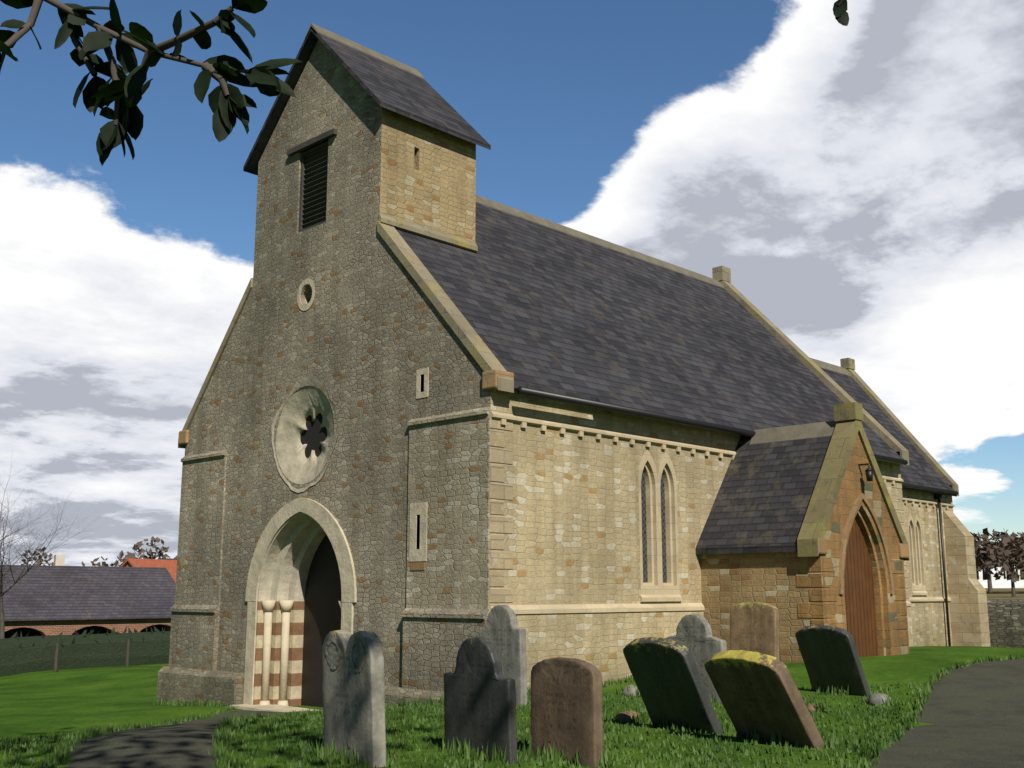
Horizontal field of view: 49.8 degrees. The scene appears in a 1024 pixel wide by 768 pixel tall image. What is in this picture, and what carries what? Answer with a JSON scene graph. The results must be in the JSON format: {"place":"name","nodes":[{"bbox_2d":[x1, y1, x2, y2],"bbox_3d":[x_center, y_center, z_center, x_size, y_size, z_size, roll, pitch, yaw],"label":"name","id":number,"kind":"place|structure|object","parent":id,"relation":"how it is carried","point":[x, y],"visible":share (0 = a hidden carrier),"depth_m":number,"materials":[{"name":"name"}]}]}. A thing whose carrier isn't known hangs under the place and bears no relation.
{"place":"outdoors","nodes":[
{"label":"outdoors","id":0,"kind":"place"},
{"bbox_2d":[0,588,1023,767],"bbox_3d":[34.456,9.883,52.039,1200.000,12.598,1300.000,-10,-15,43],"label":"lawn","id":1,"kind":"structure","parent":0,"point":[50,702],"depth_m":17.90,"materials":[{"name":"green plant"}]},
{"bbox_2d":[0,451,98,638],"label":"bare tree","id":2,"kind":"object","parent":1,"relation":"on","point":[2,629],"visible":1,"depth_m":41.18,"materials":[{"name":"brown plant"}]},
{"bbox_2d":[53,555,64,565],"bbox_3d":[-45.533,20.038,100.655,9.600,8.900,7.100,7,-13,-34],"label":"chimney","id":3,"kind":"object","parent":1,"relation":"on","point":[59,560],"depth_m":103.13,"materials":[{"name":"white paint"}]},
{"bbox_2d":[2,639,165,671],"bbox_3d":[-27.879,6.816,22.686,0.090,1.559,51.515,-8,-13,36],"label":"fence","id":4,"kind":"object","parent":1,"relation":"on","point":[56,655],"visible":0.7,"depth_m":38.98,"materials":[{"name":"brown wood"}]},
{"bbox_2d":[0,625,169,676],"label":"hedge","id":5,"kind":"object","parent":1,"relation":"on","point":[111,647],"visible":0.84,"depth_m":40.78,"materials":[{"name":"green plant"}]},
{"bbox_2d":[4,618,170,635],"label":"cart shed walls","id":6,"kind":"structure","parent":1,"relation":"on","point":[54,627],"depth_m":49.49,"materials":[{"name":"brick"}]},
{"bbox_2d":[5,624,162,637],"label":"arched openings","id":7,"kind":"object","parent":6,"relation":"in","point":[24,631],"depth_m":51.34,"materials":[{"name":"black"}]},
{"bbox_2d":[0,565,175,620],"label":"outbuilding roof","id":8,"kind":"structure","parent":6,"relation":"on","point":[46,592],"depth_m":51.18,"materials":[{"name":"grey tile"}]},
{"bbox_2d":[120,558,176,582],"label":"tiled roof","id":9,"kind":"structure","parent":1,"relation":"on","point":[170,566],"depth_m":101.21,"materials":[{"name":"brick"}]},
{"bbox_2d":[158,558,176,559],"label":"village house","id":10,"kind":"structure","parent":1,"relation":"on","point":[166,559],"depth_m":118.34,"materials":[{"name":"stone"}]},
{"bbox_2d":[61,711,311,767],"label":"path","id":11,"kind":"structure","parent":1,"relation":"on","point":[186,744],"depth_m":10.29,"materials":[{"name":"grey asphalt"}]},
{"bbox_2d":[230,704,322,711],"bbox_3d":[-3.909,5.976,19.721,3.160,0.280,0.650,-10,-15,43],"label":"doorstep","id":12,"kind":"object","parent":1,"relation":"on","point":[274,708],"depth_m":20.16,"materials":[{"name":"stone"}]},
{"bbox_2d":[156,666,443,706],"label":"plinth","id":13,"kind":"structure","parent":1,"relation":"on","point":[203,686],"depth_m":21.38,"materials":[{"name":"grey stone"}]},
{"bbox_2d":[322,630,385,767],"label":"gravestone","id":14,"kind":"object","parent":1,"relation":"on","point":[353,688],"visible":0.99,"depth_m":9.52,"materials":[{"name":"stone"}]},
{"bbox_2d":[185,39,546,686],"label":"church front wall","id":15,"kind":"structure","parent":1,"relation":"on","point":[366,335],"depth_m":20.45,"materials":[{"name":"beige stone"}]},
{"bbox_2d":[169,449,226,670],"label":"buttress","id":16,"kind":"structure","parent":15,"relation":"attached to","point":[195,613],"depth_m":22.58,"materials":[{"name":"beige stone"}]},
{"bbox_2d":[253,512,325,705],"bbox_3d":[-3.482,4.363,20.474,2.658,3.909,1.202,-10,-15,43],"label":"door surround","id":17,"kind":"object","parent":15,"relation":"attached to","point":[296,541],"visible":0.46,"depth_m":21.00,"materials":[{"name":"stone"}]},
{"bbox_2d":[259,600,341,705],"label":"doorway columns","id":18,"kind":"structure","parent":17,"relation":"attached to","point":[269,605],"depth_m":20.85,"materials":[{"name":"stone"}]},
{"bbox_2d":[301,534,340,706],"bbox_3d":[-3.356,4.451,20.590,1.900,3.800,0.060,-10,-15,43],"label":"door leaf","id":19,"kind":"object","parent":17,"relation":"attached to","point":[322,614],"visible":0.21,"depth_m":20.83,"materials":[{"name":"brown wood"}]},
{"bbox_2d":[243,601,353,704],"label":"door piers","id":20,"kind":"structure","parent":15,"relation":"attached to","point":[347,609],"depth_m":20.85,"materials":[{"name":"stone"}]},
{"bbox_2d":[245,497,356,601],"bbox_3d":[-3.890,3.041,20.295,3.400,1.900,0.095,-10,-15,43],"label":"hood door","id":21,"kind":"structure","parent":15,"relation":"attached to","point":[322,516],"depth_m":20.14,"materials":[{"name":"stone"}]},
{"bbox_2d":[271,377,337,492],"bbox_3d":[-3.818,0.961,20.794,2.137,2.192,0.285,-10,-15,43],"label":"round window surround","id":22,"kind":"object","parent":15,"relation":"attached to","point":[297,466],"visible":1,"depth_m":20.97,"materials":[{"name":"beige stone"}]},
{"bbox_2d":[300,413,326,457],"bbox_3d":[-3.722,0.986,20.890,1.200,1.200,0.030,-10,-15,43],"label":"window opening","id":23,"kind":"object","parent":22,"relation":"in","point":[313,436],"visible":0.36,"depth_m":20.91,"materials":[{"name":"black glass"}]},
{"bbox_2d":[297,278,314,310],"bbox_3d":[-3.926,-1.714,21.302,0.600,0.640,0.132,-10,-15,43],"label":"oval window surround","id":24,"kind":"object","parent":15,"relation":"attached to","point":[301,306],"visible":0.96,"depth_m":21.27,"materials":[{"name":"stone"}]},
{"bbox_2d":[287,128,337,232],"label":"louvered window","id":25,"kind":"structure","parent":15,"relation":"on","point":[313,187],"depth_m":21.75,"materials":[{"name":"brown wood"}]},
{"bbox_2d":[243,29,490,175],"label":"bell tower roof","id":26,"kind":"structure","parent":15,"relation":"on","point":[399,90],"depth_m":22.06,"materials":[{"name":"grey stone"}]},
{"bbox_2d":[410,562,424,570],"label":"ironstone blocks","id":27,"kind":"structure","parent":15,"relation":"attached to","point":[417,565],"depth_m":17.92,"materials":[{"name":"stone"}]},
{"bbox_2d":[409,502,426,561],"bbox_3d":[-1.515,2.421,18.037,0.420,0.950,0.062,-10,-15,43],"label":"slit window surround","id":28,"kind":"object","parent":15,"relation":"attached to","point":[416,509],"visible":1,"depth_m":18.02,"materials":[{"name":"stone"}]},
{"bbox_2d":[416,367,428,398],"bbox_3d":[-1.487,-0.010,18.526,0.300,0.500,0.062,-10,-15,43],"label":"slit window surround","id":29,"kind":"object","parent":15,"relation":"attached to","point":[419,373],"visible":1,"depth_m":18.51,"materials":[{"name":"stone"}]},
{"bbox_2d":[379,212,477,252],"bbox_3d":[-1.542,-2.850,20.783,0.072,0.220,2.430,-10,-15,43],"label":"string course","id":30,"kind":"object","parent":15,"relation":"attached to","point":[427,232],"visible":1,"depth_m":20.72,"materials":[{"name":"stone"}]},
{"bbox_2d":[401,406,490,691],"bbox_3d":[-1.067,3.272,17.367,1.900,5.720,0.142,-10,-15,43],"label":"buttress","id":31,"kind":"object","parent":15,"relation":"attached to","point":[444,614],"visible":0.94,"depth_m":17.47,"materials":[{"name":"beige stone"}]},
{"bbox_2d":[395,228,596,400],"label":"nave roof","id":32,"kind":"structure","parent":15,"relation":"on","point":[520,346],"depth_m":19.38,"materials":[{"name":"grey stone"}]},
{"bbox_2d":[444,636,516,764],"bbox_3d":[-0.291,2.948,9.757,0.101,1.398,0.991,6,-12,-38],"label":"gravestone","id":33,"kind":"object","parent":1,"relation":"on","point":[479,699],"visible":0.98,"depth_m":9.70,"materials":[{"name":"grey stone"}]},
{"bbox_2d":[479,605,526,705],"bbox_3d":[-0.129,3.860,14.986,0.132,1.692,0.886,8,-13,-40],"label":"gravestone","id":34,"kind":"object","parent":1,"relation":"on","point":[503,633],"visible":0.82,"depth_m":14.85,"materials":[{"name":"grey stone"}]},
{"bbox_2d":[20,527,1023,595],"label":"distant trees","id":35,"kind":"object","parent":1,"relation":"on","point":[1006,552],"visible":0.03,"depth_m":159.53,"materials":[{"name":"brown plant"}]},
{"bbox_2d":[531,657,602,767],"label":"gravestone","id":36,"kind":"object","parent":1,"relation":"on","point":[566,704],"visible":0.98,"depth_m":9.47,"materials":[{"name":"brown stone"}]},
{"bbox_2d":[615,711,638,722],"bbox_3d":[1.319,3.834,12.630,0.262,0.180,0.348,-10,-15,43],"label":"footstone","id":37,"kind":"object","parent":1,"relation":"on","point":[624,716],"visible":0.58,"depth_m":12.53,"materials":[{"name":"brown stone"}]},
{"bbox_2d":[623,684,639,696],"bbox_3d":[1.744,4.482,15.988,0.230,0.240,0.327,-10,-15,43],"label":"footstone","id":38,"kind":"object","parent":1,"relation":"on","point":[630,691],"visible":0.56,"depth_m":15.90,"materials":[{"name":"grey stone"}]},
{"bbox_2d":[623,637,722,733],"bbox_3d":[1.743,3.369,11.761,0.132,1.448,0.956,-27,8,-37],"label":"gravestone","id":39,"kind":"object","parent":1,"relation":"on","point":[667,679],"visible":0.71,"depth_m":11.62,"materials":[{"name":"stone"}]},
{"bbox_2d":[665,614,726,702],"bbox_3d":[2.570,4.009,15.475,0.132,1.531,1.116,8,-13,-37],"label":"gravestone","id":40,"kind":"object","parent":1,"relation":"on","point":[698,640],"visible":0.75,"depth_m":15.38,"materials":[{"name":"grey stone"}]},
{"bbox_2d":[546,399,908,604],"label":"church nave walls","id":41,"kind":"structure","parent":1,"relation":"on","point":[593,554],"depth_m":19.13,"materials":[{"name":"beige stone"}]},
{"bbox_2d":[178,369,950,557],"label":"kneeler stones","id":42,"kind":"object","parent":41,"relation":"attached to","point":[489,380],"visible":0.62,"depth_m":19.01,"materials":[{"name":"stone"}]},
{"bbox_2d":[178,220,958,495],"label":"gable copings","id":43,"kind":"object","parent":41,"relation":"attached to","point":[481,353],"visible":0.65,"depth_m":23.31,"materials":[{"name":"stone"}]},
{"bbox_2d":[638,450,660,594],"bbox_3d":[2.323,2.500,19.964,0.398,2.598,0.579,-10,-15,43],"label":"lancet window surround","id":44,"kind":"object","parent":41,"relation":"attached to","point":[647,467],"visible":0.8,"depth_m":19.94,"materials":[{"name":"beige stone"}]},
{"bbox_2d":[641,472,666,582],"bbox_3d":[2.535,2.557,20.155,0.015,2.320,1.120,-10,-15,43],"label":"lancet window glass","id":45,"kind":"object","parent":41,"relation":"attached to","point":[644,531],"visible":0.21,"depth_m":20.15,"materials":[{"name":"grey glass"}]},
{"bbox_2d":[640,594,681,601],"bbox_3d":[2.679,3.838,19.770,0.052,0.140,1.200,-10,-15,43],"label":"window sill","id":46,"kind":"structure","parent":41,"relation":"attached to","point":[660,598],"depth_m":19.73,"materials":[{"name":"beige stone"}]},
{"bbox_2d":[658,453,679,594],"bbox_3d":[2.727,2.578,20.373,0.398,2.598,0.579,-10,-15,43],"label":"lancet window surround","id":47,"kind":"object","parent":41,"relation":"attached to","point":[666,470],"visible":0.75,"depth_m":20.36,"materials":[{"name":"beige stone"}]},
{"bbox_2d":[475,202,903,459],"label":"nave roof","id":48,"kind":"structure","parent":41,"relation":"on","point":[617,328],"depth_m":24.06,"materials":[{"name":"grey stone"}]},
{"bbox_2d":[305,23,850,444],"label":"ridge tiles","id":49,"kind":"object","parent":48,"relation":"on","point":[801,431],"visible":0.47,"depth_m":23.84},
{"bbox_2d":[489,417,908,611],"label":"quoins","id":50,"kind":"object","parent":41,"relation":"attached to","point":[502,560],"visible":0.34,"depth_m":17.15,"materials":[{"name":"stone"}]},
{"bbox_2d":[516,607,912,691],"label":"plinth wall","id":51,"kind":"structure","parent":41,"relation":"attached to","point":[601,641],"depth_m":18.34,"materials":[{"name":"stone"}]},
{"bbox_2d":[490,411,954,614],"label":"string courses","id":52,"kind":"object","parent":41,"relation":"attached to","point":[524,421],"visible":0.44,"depth_m":19.18,"materials":[{"name":"beige stone"}]},
{"bbox_2d":[517,386,957,645],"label":"gutters and downpipe","id":53,"kind":"object","parent":41,"relation":"attached to","point":[610,407],"visible":0.79,"depth_m":20.56,"materials":[{"name":"black metal"}]},
{"bbox_2d":[730,602,778,659],"bbox_3d":[4.146,4.463,18.885,0.132,1.430,0.972,14,-17,-39],"label":"gravestone","id":54,"kind":"object","parent":1,"relation":"on","point":[754,626],"visible":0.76,"depth_m":18.86,"materials":[{"name":"stone"}]},
{"bbox_2d":[704,650,824,748],"bbox_3d":[2.447,3.161,10.555,0.151,1.370,0.982,-33,10,-34],"label":"gravestone","id":55,"kind":"object","parent":1,"relation":"on","point":[760,692],"visible":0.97,"depth_m":10.38,"materials":[{"name":"brown stone"}]},
{"bbox_2d":[700,434,908,662],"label":"church porch walls","id":56,"kind":"structure","parent":1,"relation":"on","point":[729,582],"depth_m":20.08,"materials":[{"name":"brown stone"}]},
{"bbox_2d":[695,435,831,554],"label":"porch roof","id":57,"kind":"structure","parent":56,"relation":"on","point":[763,498],"depth_m":20.69,"materials":[{"name":"grey tile"}]},
{"bbox_2d":[796,556,909,654],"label":"quoins","id":58,"kind":"object","parent":56,"relation":"attached to","point":[817,611],"visible":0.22,"depth_m":19.20,"materials":[{"name":"brown stone"}]},
{"bbox_2d":[797,402,909,560],"bbox_3d":[6.364,1.805,20.616,0.430,2.892,3.560,-10,-15,43],"label":"gable coping","id":59,"kind":"object","parent":56,"relation":"attached to","point":[848,418],"visible":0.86,"depth_m":20.17,"materials":[{"name":"beige stone"}]},
{"bbox_2d":[844,517,877,656],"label":"porch doors","id":60,"kind":"structure","parent":56,"relation":"in","point":[861,624],"depth_m":20.39,"materials":[{"name":"brown wood"}]},
{"bbox_2d":[858,463,872,480],"bbox_3d":[6.585,1.642,20.455,0.277,0.330,0.162,-19,-22,60],"label":"porch lantern","id":61,"kind":"object","parent":56,"relation":"attached to","point":[869,473],"visible":1,"depth_m":20.35,"materials":[{"name":"black metal"}]},
{"bbox_2d":[838,493,893,593],"bbox_3d":[6.479,2.929,20.291,0.070,1.840,2.060,-10,-15,43],"label":"hood mould","id":62,"kind":"object","parent":56,"relation":"attached to","point":[860,498],"visible":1,"depth_m":20.25,"materials":[{"name":"beige stone"}]},
{"bbox_2d":[841,501,893,655],"bbox_3d":[6.296,4.391,20.195,0.500,4.550,1.879,-10,-15,43],"label":"door arch","id":63,"kind":"structure","parent":56,"relation":"attached to","point":[865,521],"depth_m":20.69,"materials":[{"name":"beige stone"}]},
{"bbox_2d":[806,703,817,711],"bbox_3d":[3.807,4.119,13.989,0.206,0.138,0.269,-10,-15,43],"label":"footstone","id":64,"kind":"object","parent":1,"relation":"on","point":[810,706],"visible":0.43,"depth_m":13.89,"materials":[{"name":"brown stone"}]},
{"bbox_2d":[795,625,870,696],"bbox_3d":[4.562,4.069,15.584,0.111,1.385,0.943,-21,4,-37],"label":"gravestone","id":65,"kind":"object","parent":1,"relation":"on","point":[830,656],"visible":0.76,"depth_m":15.48,"materials":[{"name":"stone"}]},
{"bbox_2d":[869,693,890,705],"bbox_3d":[4.840,4.184,14.513,0.283,0.222,0.304,-1,-11,3],"label":"rock","id":66,"kind":"object","parent":1,"relation":"on","point":[874,698],"visible":0.66,"depth_m":14.42,"materials":[{"name":"grey stone"}]},
{"bbox_2d":[902,489,952,646],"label":"church chancel walls","id":67,"kind":"structure","parent":1,"relation":"on","point":[929,624],"depth_m":32.12,"materials":[{"name":"beige stone"}]},
{"bbox_2d":[821,368,956,496],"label":"chancel roof","id":68,"kind":"structure","parent":67,"relation":"on","point":[920,470],"depth_m":34.22,"materials":[{"name":"grey tile"}]},
{"bbox_2d":[908,514,918,590],"bbox_3d":[11.301,4.824,31.587,0.398,2.188,0.439,-10,-15,43],"label":"lancet window","id":69,"kind":"structure","parent":67,"relation":"attached to","point":[913,557],"depth_m":31.56,"materials":[{"name":"beige stone"}]},
{"bbox_2d":[912,591,927,595],"bbox_3d":[11.609,5.951,31.383,0.052,0.140,0.920,-10,-15,43],"label":"window sill","id":70,"kind":"structure","parent":67,"relation":"attached to","point":[918,593],"depth_m":31.34,"materials":[{"name":"beige stone"}]},
{"bbox_2d":[915,515,925,590],"bbox_3d":[11.607,4.883,31.898,0.398,2.188,0.439,-10,-15,43],"label":"lancet window","id":71,"kind":"structure","parent":67,"relation":"attached to","point":[920,558],"depth_m":31.88,"materials":[{"name":"beige stone"}]},
{"bbox_2d":[943,510,990,646],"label":"chancel buttresses","id":72,"kind":"structure","parent":67,"relation":"on","point":[969,611],"depth_m":32.62,"materials":[{"name":"stone"}]},
{"bbox_2d":[987,599,1023,647],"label":"boundary wall","id":73,"kind":"structure","parent":1,"relation":"on","point":[1006,621],"depth_m":45.61,"materials":[{"name":"grey stone"}]},
{"bbox_3d":[-1.819,-5.147,0.530,11.123,13.606,11.116,-10,-15,43],"label":"tree","id":74,"kind":"object","parent":1,"relation":"on","visible":0},
{"bbox_2d":[0,0,848,165],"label":"overhanging branch","id":75,"kind":"object","parent":74,"relation":"attached to","point":[229,104],"visible":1,"depth_m":2.62,"materials":[{"name":"green plant"}]},
{"bbox_2d":[0,0,1023,587],"label":"sky","id":76,"kind":"structure","parent":0,"point":[860,183],"materials":[{"name":"blue"}]},
{"bbox_2d":[865,659,1023,767],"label":"path","id":77,"kind":"structure","parent":0,"point":[973,714],"depth_m":12.33,"materials":[{"name":"grey asphalt"}]}
]}

